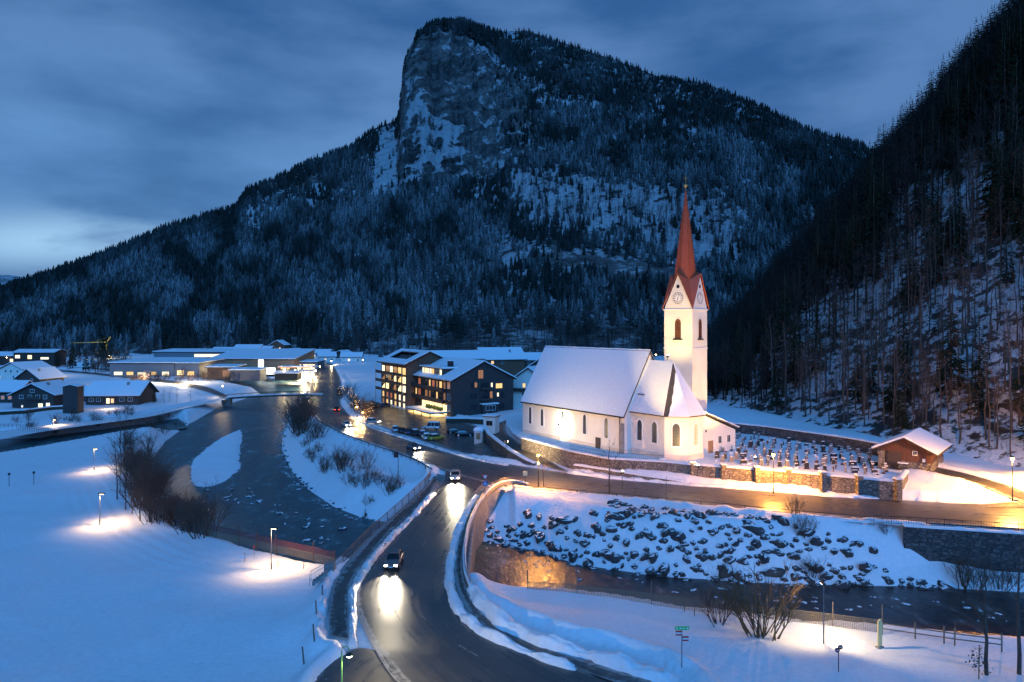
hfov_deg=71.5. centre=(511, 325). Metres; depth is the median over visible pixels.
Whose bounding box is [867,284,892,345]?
bare tree
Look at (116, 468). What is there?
bare tree
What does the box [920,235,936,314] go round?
bare tree
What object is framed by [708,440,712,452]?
door
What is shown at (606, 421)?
window
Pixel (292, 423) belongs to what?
shrub
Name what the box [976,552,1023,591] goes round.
shrub
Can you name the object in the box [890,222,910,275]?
bare tree
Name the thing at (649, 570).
boulder
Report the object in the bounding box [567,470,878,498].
snow bank
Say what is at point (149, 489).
bare tree
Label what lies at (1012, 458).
street lamp
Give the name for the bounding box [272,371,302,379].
river kiosk
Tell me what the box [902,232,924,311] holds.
bare tree
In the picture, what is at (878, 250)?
spruce
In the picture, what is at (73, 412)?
shrub
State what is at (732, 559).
boulder
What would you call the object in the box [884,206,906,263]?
spruce
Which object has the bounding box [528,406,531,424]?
window
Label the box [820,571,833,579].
boulder
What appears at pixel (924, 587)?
boulder
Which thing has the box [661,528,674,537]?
boulder
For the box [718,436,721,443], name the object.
window
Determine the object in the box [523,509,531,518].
boulder
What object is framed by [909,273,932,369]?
bare tree
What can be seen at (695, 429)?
window
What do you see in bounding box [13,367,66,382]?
chalet
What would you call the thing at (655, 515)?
boulder
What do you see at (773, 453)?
street lamp
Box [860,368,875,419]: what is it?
bare tree
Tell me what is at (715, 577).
boulder
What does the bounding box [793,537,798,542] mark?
boulder
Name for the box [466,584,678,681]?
snow bank
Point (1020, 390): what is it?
bare tree
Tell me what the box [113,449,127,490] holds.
bare tree
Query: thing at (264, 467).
river
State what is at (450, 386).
hotel
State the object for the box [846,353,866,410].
bare tree
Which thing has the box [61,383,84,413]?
timber tower
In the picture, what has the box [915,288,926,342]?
bare tree
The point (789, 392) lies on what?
bare tree
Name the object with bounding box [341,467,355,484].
shrub
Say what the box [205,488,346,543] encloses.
river stones
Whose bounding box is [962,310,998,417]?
spruce
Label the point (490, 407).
window
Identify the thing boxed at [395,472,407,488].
shrub
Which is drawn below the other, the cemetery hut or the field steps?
the field steps
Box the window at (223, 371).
[222,370,229,376]
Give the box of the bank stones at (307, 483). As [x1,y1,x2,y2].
[274,391,378,520]
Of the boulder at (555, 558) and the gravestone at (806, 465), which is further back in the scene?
the gravestone at (806, 465)
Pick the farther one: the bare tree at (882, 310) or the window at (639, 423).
the bare tree at (882, 310)
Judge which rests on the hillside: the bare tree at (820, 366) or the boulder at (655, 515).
the bare tree at (820, 366)
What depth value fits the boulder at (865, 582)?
90.19 m
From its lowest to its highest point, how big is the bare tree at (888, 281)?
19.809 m
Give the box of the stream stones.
[485,547,1007,621]
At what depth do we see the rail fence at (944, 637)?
66.92 m
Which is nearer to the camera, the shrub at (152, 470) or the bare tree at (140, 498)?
the bare tree at (140, 498)
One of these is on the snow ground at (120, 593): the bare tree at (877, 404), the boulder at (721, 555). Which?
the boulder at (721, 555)
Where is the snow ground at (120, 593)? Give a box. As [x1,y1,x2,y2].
[0,353,1023,681]
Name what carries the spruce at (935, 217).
on the hillside
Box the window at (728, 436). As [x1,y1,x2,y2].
[727,434,730,442]
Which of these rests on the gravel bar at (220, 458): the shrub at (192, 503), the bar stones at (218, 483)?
the bar stones at (218, 483)
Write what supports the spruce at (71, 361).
on the snow ground at (120, 593)
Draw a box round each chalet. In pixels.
[0,361,52,379]
[0,380,32,402]
[7,379,68,407]
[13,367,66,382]
[476,347,527,375]
[513,366,535,407]
[524,352,541,368]
[527,358,539,366]
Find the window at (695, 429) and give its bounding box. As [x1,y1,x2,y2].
[692,422,698,446]
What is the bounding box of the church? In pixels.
[520,175,739,460]
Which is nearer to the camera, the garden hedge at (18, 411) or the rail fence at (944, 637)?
the rail fence at (944, 637)
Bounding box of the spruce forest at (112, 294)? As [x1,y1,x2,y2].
[0,16,879,356]
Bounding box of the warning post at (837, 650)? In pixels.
[835,645,842,671]
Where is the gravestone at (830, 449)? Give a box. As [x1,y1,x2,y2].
[828,445,832,452]
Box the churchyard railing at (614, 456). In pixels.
[570,445,661,458]
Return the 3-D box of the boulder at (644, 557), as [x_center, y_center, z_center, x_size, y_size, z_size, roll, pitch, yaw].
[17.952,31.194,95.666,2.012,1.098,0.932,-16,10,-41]
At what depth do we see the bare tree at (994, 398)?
133.45 m
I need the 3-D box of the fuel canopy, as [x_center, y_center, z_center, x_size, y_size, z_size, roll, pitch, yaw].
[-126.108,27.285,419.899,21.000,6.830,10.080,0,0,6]
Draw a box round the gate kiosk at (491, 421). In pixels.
[482,413,500,433]
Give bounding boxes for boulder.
[482,540,493,544]
[487,532,492,537]
[493,534,503,542]
[501,540,509,546]
[509,538,518,542]
[520,529,533,538]
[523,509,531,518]
[523,540,530,545]
[528,523,534,527]
[530,529,538,533]
[534,531,544,543]
[536,513,541,520]
[547,541,560,551]
[548,520,560,528]
[550,555,560,560]
[554,516,572,524]
[568,548,577,561]
[573,529,580,535]
[579,539,589,547]
[583,532,591,537]
[583,557,593,567]
[589,509,598,516]
[591,522,600,533]
[592,551,599,557]
[598,548,609,556]
[604,552,620,562]
[605,511,624,520]
[606,525,617,532]
[607,499,621,504]
[612,534,619,541]
[619,522,627,528]
[620,502,632,506]
[623,507,635,518]
[623,538,629,546]
[626,521,633,525]
[630,550,638,558]
[631,563,637,569]
[635,532,644,539]
[637,509,647,517]
[640,504,648,508]
[640,527,651,538]
[640,552,649,560]
[645,566,653,575]
[648,534,656,540]
[648,552,657,563]
[650,511,659,520]
[651,570,664,576]
[656,522,668,528]
[658,538,667,543]
[658,561,669,575]
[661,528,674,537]
[667,545,673,552]
[668,508,676,515]
[671,530,685,541]
[673,571,678,577]
[675,545,685,551]
[678,572,685,576]
[680,541,689,546]
[682,554,690,563]
[684,512,691,519]
[684,550,691,554]
[690,517,699,524]
[690,566,698,572]
[694,512,706,518]
[695,552,707,561]
[697,538,707,543]
[705,509,714,514]
[707,527,718,535]
[708,554,716,560]
[710,575,720,581]
[714,511,722,514]
[716,543,724,548]
[717,551,724,558]
[717,563,733,578]
[723,556,735,563]
[728,546,735,553]
[732,541,738,546]
[732,570,745,582]
[733,527,740,533]
[736,558,748,564]
[741,520,764,535]
[743,514,754,518]
[746,545,754,550]
[751,538,761,548]
[754,572,762,580]
[758,552,769,563]
[758,567,785,577]
[759,533,769,539]
[760,518,770,523]
[761,549,770,553]
[769,539,786,547]
[769,548,779,553]
[771,514,789,525]
[775,551,784,556]
[779,576,787,581]
[786,552,799,559]
[790,573,802,581]
[792,565,799,571]
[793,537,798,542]
[797,528,815,536]
[800,568,807,573]
[803,574,815,585]
[808,564,824,573]
[810,536,823,546]
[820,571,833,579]
[825,538,831,543]
[829,567,839,574]
[830,548,837,554]
[831,579,850,588]
[837,538,846,542]
[838,573,846,579]
[840,548,853,556]
[849,541,855,546]
[853,575,864,581]
[856,540,863,546]
[859,561,872,572]
[860,579,870,585]
[868,546,878,553]
[881,575,894,584]
[907,581,913,586]
[916,579,927,584]
[917,584,934,590]
[937,580,957,591]
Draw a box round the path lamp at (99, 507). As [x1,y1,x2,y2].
[98,493,104,524]
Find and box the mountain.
[2,24,870,355]
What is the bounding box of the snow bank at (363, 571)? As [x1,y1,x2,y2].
[348,492,435,649]
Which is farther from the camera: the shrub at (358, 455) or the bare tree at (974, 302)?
the bare tree at (974, 302)
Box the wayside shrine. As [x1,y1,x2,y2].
[473,426,484,443]
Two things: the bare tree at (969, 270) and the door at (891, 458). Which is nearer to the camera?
the door at (891, 458)
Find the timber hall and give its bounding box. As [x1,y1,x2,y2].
[210,348,315,370]
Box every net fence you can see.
[205,522,334,562]
[527,570,882,631]
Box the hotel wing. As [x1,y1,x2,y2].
[430,350,485,359]
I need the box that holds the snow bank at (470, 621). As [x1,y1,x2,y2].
[444,494,576,670]
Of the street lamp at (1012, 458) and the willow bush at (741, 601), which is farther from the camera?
the street lamp at (1012, 458)
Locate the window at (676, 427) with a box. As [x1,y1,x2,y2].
[671,422,680,447]
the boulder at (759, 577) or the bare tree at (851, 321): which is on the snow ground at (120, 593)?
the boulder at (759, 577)
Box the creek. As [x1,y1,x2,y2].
[0,418,187,451]
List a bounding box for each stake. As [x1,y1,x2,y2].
[302,646,304,664]
[978,648,979,678]
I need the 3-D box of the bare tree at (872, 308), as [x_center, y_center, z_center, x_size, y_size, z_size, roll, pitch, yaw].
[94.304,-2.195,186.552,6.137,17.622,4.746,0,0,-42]
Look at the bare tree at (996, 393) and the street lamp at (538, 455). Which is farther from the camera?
the bare tree at (996, 393)
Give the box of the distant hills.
[0,275,20,286]
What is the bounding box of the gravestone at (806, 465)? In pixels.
[804,462,809,468]
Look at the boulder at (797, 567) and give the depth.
92.15 m
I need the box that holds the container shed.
[227,367,267,380]
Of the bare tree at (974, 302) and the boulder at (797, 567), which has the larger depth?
the bare tree at (974, 302)
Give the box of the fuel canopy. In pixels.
[278,365,318,376]
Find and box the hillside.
[707,99,1023,467]
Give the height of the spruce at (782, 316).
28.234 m
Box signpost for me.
[675,626,688,667]
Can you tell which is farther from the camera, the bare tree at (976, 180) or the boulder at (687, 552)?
the bare tree at (976, 180)
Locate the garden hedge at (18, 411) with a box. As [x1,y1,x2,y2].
[0,405,62,414]
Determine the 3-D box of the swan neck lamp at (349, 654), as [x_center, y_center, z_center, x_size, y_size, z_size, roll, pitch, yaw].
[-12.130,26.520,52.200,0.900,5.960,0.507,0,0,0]
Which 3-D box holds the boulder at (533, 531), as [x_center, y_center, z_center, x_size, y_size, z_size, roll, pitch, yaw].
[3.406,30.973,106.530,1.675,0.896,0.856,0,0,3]
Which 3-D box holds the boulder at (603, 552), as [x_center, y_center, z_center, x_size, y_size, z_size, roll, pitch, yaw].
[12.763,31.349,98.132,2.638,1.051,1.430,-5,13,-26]
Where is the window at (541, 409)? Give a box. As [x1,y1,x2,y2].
[540,408,543,426]
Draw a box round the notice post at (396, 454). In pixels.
[394,452,398,475]
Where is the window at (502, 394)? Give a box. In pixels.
[500,392,504,397]
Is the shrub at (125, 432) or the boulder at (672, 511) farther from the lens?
the shrub at (125, 432)
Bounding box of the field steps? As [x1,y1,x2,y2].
[309,561,327,585]
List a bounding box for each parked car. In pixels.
[365,417,380,423]
[380,403,391,406]
[391,425,397,431]
[397,427,404,432]
[404,428,411,434]
[411,428,418,435]
[418,430,425,436]
[421,432,429,439]
[422,421,440,429]
[427,433,445,440]
[446,427,460,433]
[454,430,473,435]
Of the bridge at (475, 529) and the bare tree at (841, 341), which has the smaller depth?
the bridge at (475, 529)
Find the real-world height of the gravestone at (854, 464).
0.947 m
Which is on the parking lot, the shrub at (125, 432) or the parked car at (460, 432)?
the parked car at (460, 432)
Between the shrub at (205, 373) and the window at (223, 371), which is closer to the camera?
the shrub at (205, 373)
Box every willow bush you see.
[697,570,737,626]
[710,550,815,640]
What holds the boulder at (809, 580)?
on the snow ground at (120, 593)
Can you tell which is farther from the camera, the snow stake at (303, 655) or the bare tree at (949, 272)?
the bare tree at (949, 272)
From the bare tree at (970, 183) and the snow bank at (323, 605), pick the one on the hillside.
the bare tree at (970, 183)
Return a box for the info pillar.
[875,619,883,648]
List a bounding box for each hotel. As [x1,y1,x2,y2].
[375,348,443,407]
[405,356,516,416]
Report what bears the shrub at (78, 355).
on the snow ground at (120, 593)
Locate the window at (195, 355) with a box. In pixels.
[194,354,218,356]
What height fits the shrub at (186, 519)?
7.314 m
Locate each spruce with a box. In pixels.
[55,353,59,367]
[67,338,76,367]
[82,346,90,371]
[97,339,102,356]
[102,328,110,357]
[757,325,770,379]
[768,357,784,410]
[771,277,797,353]
[786,313,807,387]
[804,299,824,374]
[847,339,867,402]
[856,337,881,396]
[864,220,882,283]
[867,234,883,277]
[879,348,901,416]
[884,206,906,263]
[890,385,910,430]
[893,308,913,367]
[896,240,919,308]
[896,346,915,398]
[904,244,922,296]
[909,165,927,223]
[918,167,945,246]
[918,230,937,289]
[924,192,946,265]
[929,227,948,285]
[931,298,966,399]
[931,299,943,333]
[943,125,964,188]
[943,174,966,247]
[944,200,976,285]
[944,225,952,256]
[945,204,956,248]
[955,211,965,250]
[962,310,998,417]
[963,33,986,96]
[971,107,994,160]
[971,126,1005,226]
[982,142,1018,241]
[983,136,1016,225]
[989,90,1000,126]
[992,8,1017,76]
[994,234,1016,287]
[1001,61,1023,146]
[1001,99,1021,169]
[1007,135,1023,193]
[1008,337,1023,410]
[1013,211,1023,259]
[1016,396,1023,440]
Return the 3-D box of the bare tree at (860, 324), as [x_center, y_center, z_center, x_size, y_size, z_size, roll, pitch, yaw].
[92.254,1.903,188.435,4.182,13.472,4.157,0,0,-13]
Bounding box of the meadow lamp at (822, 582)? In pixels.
[820,581,825,643]
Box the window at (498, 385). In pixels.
[496,383,501,388]
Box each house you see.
[0,351,12,364]
[11,349,67,365]
[84,380,158,404]
[84,385,89,400]
[234,344,263,347]
[268,340,290,348]
[314,349,333,357]
[316,351,336,361]
[336,350,351,357]
[340,352,363,360]
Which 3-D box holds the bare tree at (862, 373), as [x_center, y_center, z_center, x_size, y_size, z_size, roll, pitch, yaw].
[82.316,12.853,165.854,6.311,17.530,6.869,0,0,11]
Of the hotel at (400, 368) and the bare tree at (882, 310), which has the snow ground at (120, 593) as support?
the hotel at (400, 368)
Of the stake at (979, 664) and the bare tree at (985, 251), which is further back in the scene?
the bare tree at (985, 251)
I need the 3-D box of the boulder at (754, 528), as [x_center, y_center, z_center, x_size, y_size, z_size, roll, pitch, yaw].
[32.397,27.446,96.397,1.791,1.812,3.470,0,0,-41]
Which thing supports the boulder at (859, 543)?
on the snow ground at (120, 593)
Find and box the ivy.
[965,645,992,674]
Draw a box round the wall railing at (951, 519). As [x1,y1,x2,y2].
[874,515,1018,530]
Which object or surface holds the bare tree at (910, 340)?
on the hillside
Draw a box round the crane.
[76,337,112,357]
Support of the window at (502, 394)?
in the hotel at (450, 386)
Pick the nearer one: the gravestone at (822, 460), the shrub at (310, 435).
the gravestone at (822, 460)
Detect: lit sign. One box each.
[258,359,263,366]
[266,367,275,376]
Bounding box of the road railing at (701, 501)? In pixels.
[513,484,868,519]
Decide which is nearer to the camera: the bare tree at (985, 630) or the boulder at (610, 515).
the bare tree at (985, 630)
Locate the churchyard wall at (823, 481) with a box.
[521,437,908,500]
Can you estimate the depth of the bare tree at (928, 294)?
171.88 m
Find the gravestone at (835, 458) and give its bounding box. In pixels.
[830,457,839,462]
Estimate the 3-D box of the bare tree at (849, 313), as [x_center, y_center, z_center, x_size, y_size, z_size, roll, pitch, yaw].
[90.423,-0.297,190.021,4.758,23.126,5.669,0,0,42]
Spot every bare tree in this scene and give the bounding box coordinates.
[109,442,128,498]
[111,402,127,443]
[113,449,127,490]
[114,453,134,508]
[126,471,140,513]
[127,454,152,520]
[132,460,160,522]
[361,452,372,485]
[597,438,617,494]
[759,312,786,400]
[773,322,792,402]
[773,369,788,410]
[774,330,793,411]
[782,375,796,412]
[788,342,802,392]
[789,344,806,397]
[794,335,813,416]
[794,335,815,387]
[795,347,809,411]
[797,366,812,409]
[798,350,808,404]
[799,349,809,396]
[800,326,823,400]
[800,339,817,397]
[804,340,818,412]
[811,339,823,391]
[811,341,826,409]
[814,363,825,401]
[815,313,836,378]
[817,347,832,385]
[819,333,832,399]
[819,367,839,420]
[823,303,842,371]
[824,287,841,354]
[824,324,832,355]
[828,360,846,414]
[830,300,858,401]
[835,326,856,423]
[835,337,853,395]
[835,339,851,394]
[835,349,859,425]
[838,289,855,322]
[838,290,849,343]
[839,336,861,400]
[840,282,859,363]
[841,323,853,378]
[842,299,858,346]
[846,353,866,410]
[848,336,859,383]
[849,299,877,407]
[850,296,867,369]
[851,296,871,342]
[853,344,879,415]
[856,308,869,353]
[857,355,874,425]
[859,319,891,410]
[859,330,879,362]
[860,280,872,331]
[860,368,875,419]
[861,290,877,344]
[863,255,882,320]
[865,247,882,313]
[866,286,881,357]
[866,287,878,337]
[866,331,879,397]
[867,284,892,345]
[867,345,896,424]
[869,330,880,384]
[870,315,883,369]
[874,279,891,349]
[874,290,891,380]
[874,300,895,355]
[875,252,897,324]
[876,343,911,432]
[877,242,893,301]
[879,265,895,334]
[880,318,906,387]
[881,223,902,288]
[882,323,908,421]
[883,242,899,322]
[884,261,894,306]
[886,333,903,378]
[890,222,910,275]
[890,228,910,290]
[892,245,907,325]
[892,280,913,313]
[895,362,917,419]
[896,251,918,325]
[898,190,913,256]
[899,313,920,376]
[900,297,922,346]
[901,327,928,408]
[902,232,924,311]
[902,256,925,300]
[903,343,934,424]
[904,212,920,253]
[904,344,928,417]
[904,374,928,429]
[907,338,918,385]
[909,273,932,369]
[911,241,928,330]
[911,290,932,358]
[913,357,940,426]
[915,200,928,269]
[915,237,940,295]
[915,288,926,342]
[916,203,938,294]
[916,349,943,417]
[917,370,938,430]
[918,225,936,262]
[918,273,940,330]
[918,343,955,437]
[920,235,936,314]
[920,337,936,405]
[921,316,946,376]
[921,364,936,418]
[924,256,933,280]
[925,225,943,304]
[929,198,947,251]
[932,349,966,422]
[933,293,951,329]
[933,327,946,365]
[935,172,958,265]
[935,268,955,349]
[936,257,958,309]
[937,217,950,286]
[938,247,958,317]
[938,294,960,354]
[941,178,966,263]
[944,244,959,315]
[945,371,978,443]
[947,260,979,326]
[948,297,974,395]
[948,555,1012,675]
[950,202,981,281]
[951,380,974,435]
[952,236,985,320]
[954,149,978,205]
[955,252,977,354]
[955,265,978,366]
[957,176,966,213]
[957,256,974,339]
[958,266,988,347]
[959,360,975,406]
[959,366,982,423]
[960,146,981,206]
[960,151,984,223]
[960,158,978,216]
[960,325,980,376]
[961,148,981,202]
[961,170,982,236]
[961,293,978,375]
[962,341,983,405]
[963,132,978,200]
[963,163,979,242]
[963,190,977,256]
[965,199,989,253]
[965,203,997,276]
[965,211,979,268]
[966,163,981,206]
[967,186,984,238]
[971,339,997,439]
[972,213,998,305]
[972,365,1010,446]
[974,130,986,177]
[974,265,1002,337]
[976,254,985,291]
[977,267,990,309]
[978,151,990,201]
[981,298,1002,359]
[981,319,998,407]
[982,215,997,257]
[982,267,1014,330]
[982,362,1011,435]
[985,358,1013,448]
[986,300,1022,432]
[987,201,1004,243]
[988,100,1002,166]
[988,183,1007,270]
[989,264,1011,319]
[989,311,1006,362]
[990,97,1005,148]
[990,373,1005,416]
[991,198,1017,257]
[992,239,1007,301]
[993,132,1006,159]
[993,307,1012,392]
[996,539,1023,674]
[998,391,1023,456]
[999,292,1020,372]
[1002,219,1020,273]
[1003,86,1022,138]
[1003,270,1023,344]
[1007,101,1023,160]
[1008,314,1023,424]
[1008,382,1023,424]
[1009,200,1023,264]
[1010,238,1023,299]
[1010,270,1023,312]
[1011,301,1023,402]
[1014,240,1023,278]
[1015,322,1023,403]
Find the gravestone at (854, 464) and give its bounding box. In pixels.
[849,461,857,466]
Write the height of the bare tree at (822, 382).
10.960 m
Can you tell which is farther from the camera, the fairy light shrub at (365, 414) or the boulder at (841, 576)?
the fairy light shrub at (365, 414)
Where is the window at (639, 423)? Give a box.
[636,418,642,441]
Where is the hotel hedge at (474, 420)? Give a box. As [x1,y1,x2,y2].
[446,417,482,424]
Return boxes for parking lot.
[360,400,514,459]
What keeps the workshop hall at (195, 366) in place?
on the snow ground at (120, 593)
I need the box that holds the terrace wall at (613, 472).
[573,464,680,481]
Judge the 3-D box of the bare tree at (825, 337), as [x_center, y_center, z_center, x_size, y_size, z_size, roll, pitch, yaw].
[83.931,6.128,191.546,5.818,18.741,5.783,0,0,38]
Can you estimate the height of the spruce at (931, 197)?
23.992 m
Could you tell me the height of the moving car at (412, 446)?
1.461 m
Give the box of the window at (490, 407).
[486,405,494,410]
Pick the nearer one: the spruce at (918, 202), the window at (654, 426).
the window at (654, 426)
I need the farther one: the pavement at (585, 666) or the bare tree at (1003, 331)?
the bare tree at (1003, 331)
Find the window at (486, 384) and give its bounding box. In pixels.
[481,382,488,386]
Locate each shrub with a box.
[21,408,34,420]
[47,411,62,423]
[64,404,81,417]
[74,350,83,361]
[84,347,96,359]
[88,410,98,419]
[89,347,103,360]
[90,356,103,372]
[90,411,104,425]
[93,351,109,362]
[93,358,114,372]
[101,347,113,359]
[102,439,173,484]
[105,431,142,454]
[107,423,139,443]
[107,426,143,454]
[107,445,137,464]
[108,453,174,507]
[109,443,152,469]
[109,451,174,492]
[110,347,125,359]
[111,451,171,508]
[114,447,156,476]
[115,466,171,511]
[117,483,174,524]
[118,351,131,359]
[118,468,154,498]
[120,463,160,497]
[121,402,132,414]
[121,442,168,476]
[124,450,178,494]
[125,482,177,521]
[131,481,183,520]
[136,442,167,462]
[138,371,151,379]
[140,429,157,449]
[148,418,163,428]
[153,485,218,534]
[155,411,169,420]
[157,485,199,526]
[158,422,170,433]
[160,468,177,494]
[162,484,220,523]
[164,483,197,520]
[171,475,239,538]
[172,489,209,524]
[176,368,189,378]
[189,496,218,522]
[199,367,218,380]
[222,370,235,382]
[272,392,317,421]
[279,396,321,436]
[280,409,303,431]
[283,406,319,435]
[284,412,306,434]
[287,404,312,423]
[288,389,312,405]
[288,400,319,416]
[289,390,313,403]
[297,417,315,432]
[305,423,321,442]
[305,442,324,457]
[305,451,319,462]
[306,415,334,437]
[307,451,335,471]
[314,441,323,451]
[319,457,334,473]
[321,441,361,469]
[333,447,354,472]
[336,387,346,398]
[340,384,358,396]
[340,389,368,411]
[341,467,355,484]
[342,390,366,407]
[347,471,365,486]
[348,400,362,413]
[348,461,360,473]
[352,445,376,468]
[354,392,380,413]
[354,465,377,488]
[356,406,378,421]
[363,492,374,505]
[365,464,377,479]
[371,466,382,480]
[371,475,386,483]
[374,478,396,495]
[382,466,401,488]
[385,481,397,492]
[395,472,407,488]
[783,490,805,513]
[789,503,820,537]
[795,551,831,580]
[878,521,895,533]
[924,544,988,591]
[958,560,997,591]
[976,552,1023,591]
[1000,564,1023,586]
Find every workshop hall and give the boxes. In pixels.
[107,357,206,376]
[152,348,235,357]
[174,358,225,377]
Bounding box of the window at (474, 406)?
[471,404,476,409]
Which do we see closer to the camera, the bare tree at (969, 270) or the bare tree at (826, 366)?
the bare tree at (969, 270)
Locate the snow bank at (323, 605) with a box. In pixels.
[317,569,340,628]
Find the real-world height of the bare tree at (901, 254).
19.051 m
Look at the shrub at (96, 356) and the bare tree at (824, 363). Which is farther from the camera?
the shrub at (96, 356)
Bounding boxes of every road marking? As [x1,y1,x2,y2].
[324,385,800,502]
[411,492,478,656]
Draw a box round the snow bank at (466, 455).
[349,417,508,465]
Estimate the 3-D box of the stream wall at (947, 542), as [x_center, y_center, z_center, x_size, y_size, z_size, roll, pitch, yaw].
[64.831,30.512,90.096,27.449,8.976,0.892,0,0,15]
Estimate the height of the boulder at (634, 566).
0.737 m
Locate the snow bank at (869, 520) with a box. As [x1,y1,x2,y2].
[498,487,929,525]
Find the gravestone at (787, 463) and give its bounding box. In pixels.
[785,460,789,466]
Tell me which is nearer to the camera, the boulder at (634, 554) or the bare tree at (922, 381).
the boulder at (634, 554)
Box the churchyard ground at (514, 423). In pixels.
[504,415,901,478]
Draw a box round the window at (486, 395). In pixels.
[482,393,488,397]
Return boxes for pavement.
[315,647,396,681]
[329,476,439,637]
[455,485,649,681]
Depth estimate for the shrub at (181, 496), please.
122.56 m
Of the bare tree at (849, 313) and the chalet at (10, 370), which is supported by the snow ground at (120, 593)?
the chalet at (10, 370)
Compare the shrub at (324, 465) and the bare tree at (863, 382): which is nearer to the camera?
the shrub at (324, 465)
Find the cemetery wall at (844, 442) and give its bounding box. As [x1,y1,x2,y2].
[730,422,879,455]
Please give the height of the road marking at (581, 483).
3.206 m
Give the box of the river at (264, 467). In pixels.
[56,367,1023,636]
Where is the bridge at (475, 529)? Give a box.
[324,470,528,600]
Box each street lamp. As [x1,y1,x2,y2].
[537,453,539,485]
[771,452,775,493]
[1010,456,1014,500]
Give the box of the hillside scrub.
[710,145,1023,454]
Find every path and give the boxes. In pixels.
[0,398,224,438]
[60,370,227,396]
[933,467,1023,501]
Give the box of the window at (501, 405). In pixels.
[498,403,503,408]
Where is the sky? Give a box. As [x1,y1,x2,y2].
[0,0,1009,277]
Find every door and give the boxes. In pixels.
[595,437,600,448]
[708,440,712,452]
[885,451,900,469]
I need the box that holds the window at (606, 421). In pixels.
[604,417,608,439]
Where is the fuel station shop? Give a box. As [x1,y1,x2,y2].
[299,359,325,368]
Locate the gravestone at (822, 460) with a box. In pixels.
[820,458,825,465]
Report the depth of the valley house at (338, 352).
607.61 m
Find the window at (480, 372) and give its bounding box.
[478,370,482,378]
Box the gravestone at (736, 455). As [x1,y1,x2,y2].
[734,452,738,459]
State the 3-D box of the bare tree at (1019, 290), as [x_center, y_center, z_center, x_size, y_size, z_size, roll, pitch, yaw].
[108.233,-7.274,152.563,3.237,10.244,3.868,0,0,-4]
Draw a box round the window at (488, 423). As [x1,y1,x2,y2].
[486,421,491,425]
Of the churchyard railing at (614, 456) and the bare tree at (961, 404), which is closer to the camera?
the churchyard railing at (614, 456)
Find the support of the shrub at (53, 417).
on the snow ground at (120, 593)
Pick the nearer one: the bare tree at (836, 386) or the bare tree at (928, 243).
the bare tree at (836, 386)
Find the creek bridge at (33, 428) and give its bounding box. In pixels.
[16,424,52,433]
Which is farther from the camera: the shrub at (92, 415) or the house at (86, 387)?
the house at (86, 387)
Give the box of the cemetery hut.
[871,427,951,471]
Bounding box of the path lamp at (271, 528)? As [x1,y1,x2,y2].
[269,527,276,569]
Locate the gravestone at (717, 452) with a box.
[714,450,719,457]
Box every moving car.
[342,420,351,426]
[383,549,403,568]
[406,442,420,450]
[450,469,460,480]
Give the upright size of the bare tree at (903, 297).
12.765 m
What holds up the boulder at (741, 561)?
on the snow ground at (120, 593)
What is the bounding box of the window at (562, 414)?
[560,410,564,430]
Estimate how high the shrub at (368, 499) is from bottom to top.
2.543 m
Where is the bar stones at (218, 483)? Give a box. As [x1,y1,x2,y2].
[188,429,242,486]
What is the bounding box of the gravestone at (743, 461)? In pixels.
[740,459,747,464]
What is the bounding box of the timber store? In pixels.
[205,364,246,378]
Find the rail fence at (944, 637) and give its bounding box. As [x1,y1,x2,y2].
[881,617,1002,651]
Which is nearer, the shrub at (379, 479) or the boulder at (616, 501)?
the boulder at (616, 501)
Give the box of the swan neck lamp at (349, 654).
[341,646,352,681]
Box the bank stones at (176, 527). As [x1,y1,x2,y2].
[161,496,185,531]
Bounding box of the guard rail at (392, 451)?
[315,417,431,468]
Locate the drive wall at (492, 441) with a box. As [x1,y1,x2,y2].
[483,425,535,465]
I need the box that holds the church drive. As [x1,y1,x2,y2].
[493,420,566,470]
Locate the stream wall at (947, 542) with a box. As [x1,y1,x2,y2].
[903,523,1023,572]
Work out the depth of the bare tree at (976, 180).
187.71 m
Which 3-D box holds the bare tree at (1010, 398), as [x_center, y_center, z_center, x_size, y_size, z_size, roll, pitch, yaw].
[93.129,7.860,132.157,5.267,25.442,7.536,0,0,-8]
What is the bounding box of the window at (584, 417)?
[582,413,586,434]
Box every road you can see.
[308,362,1023,527]
[356,470,612,681]
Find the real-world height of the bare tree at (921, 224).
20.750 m
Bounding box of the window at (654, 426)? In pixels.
[651,420,657,444]
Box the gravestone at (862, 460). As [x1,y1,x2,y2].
[860,457,864,464]
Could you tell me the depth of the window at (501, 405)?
224.48 m
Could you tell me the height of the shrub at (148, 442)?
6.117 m
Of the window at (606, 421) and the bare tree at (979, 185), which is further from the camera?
the bare tree at (979, 185)
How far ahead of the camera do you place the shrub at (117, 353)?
574.26 m
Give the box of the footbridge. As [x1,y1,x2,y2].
[222,391,323,405]
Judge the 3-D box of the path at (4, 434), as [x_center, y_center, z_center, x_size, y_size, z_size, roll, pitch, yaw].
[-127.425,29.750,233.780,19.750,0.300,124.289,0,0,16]
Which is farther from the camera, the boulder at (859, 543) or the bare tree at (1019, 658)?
the boulder at (859, 543)
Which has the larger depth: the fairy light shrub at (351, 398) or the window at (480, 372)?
the fairy light shrub at (351, 398)
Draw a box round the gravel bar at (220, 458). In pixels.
[189,430,242,486]
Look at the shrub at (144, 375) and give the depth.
371.66 m
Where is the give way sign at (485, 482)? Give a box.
[482,475,487,485]
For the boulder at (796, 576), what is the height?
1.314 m
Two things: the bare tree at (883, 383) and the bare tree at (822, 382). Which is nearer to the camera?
the bare tree at (883, 383)
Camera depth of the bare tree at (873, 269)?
196.47 m
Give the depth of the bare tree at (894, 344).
166.00 m
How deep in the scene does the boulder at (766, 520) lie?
96.83 m

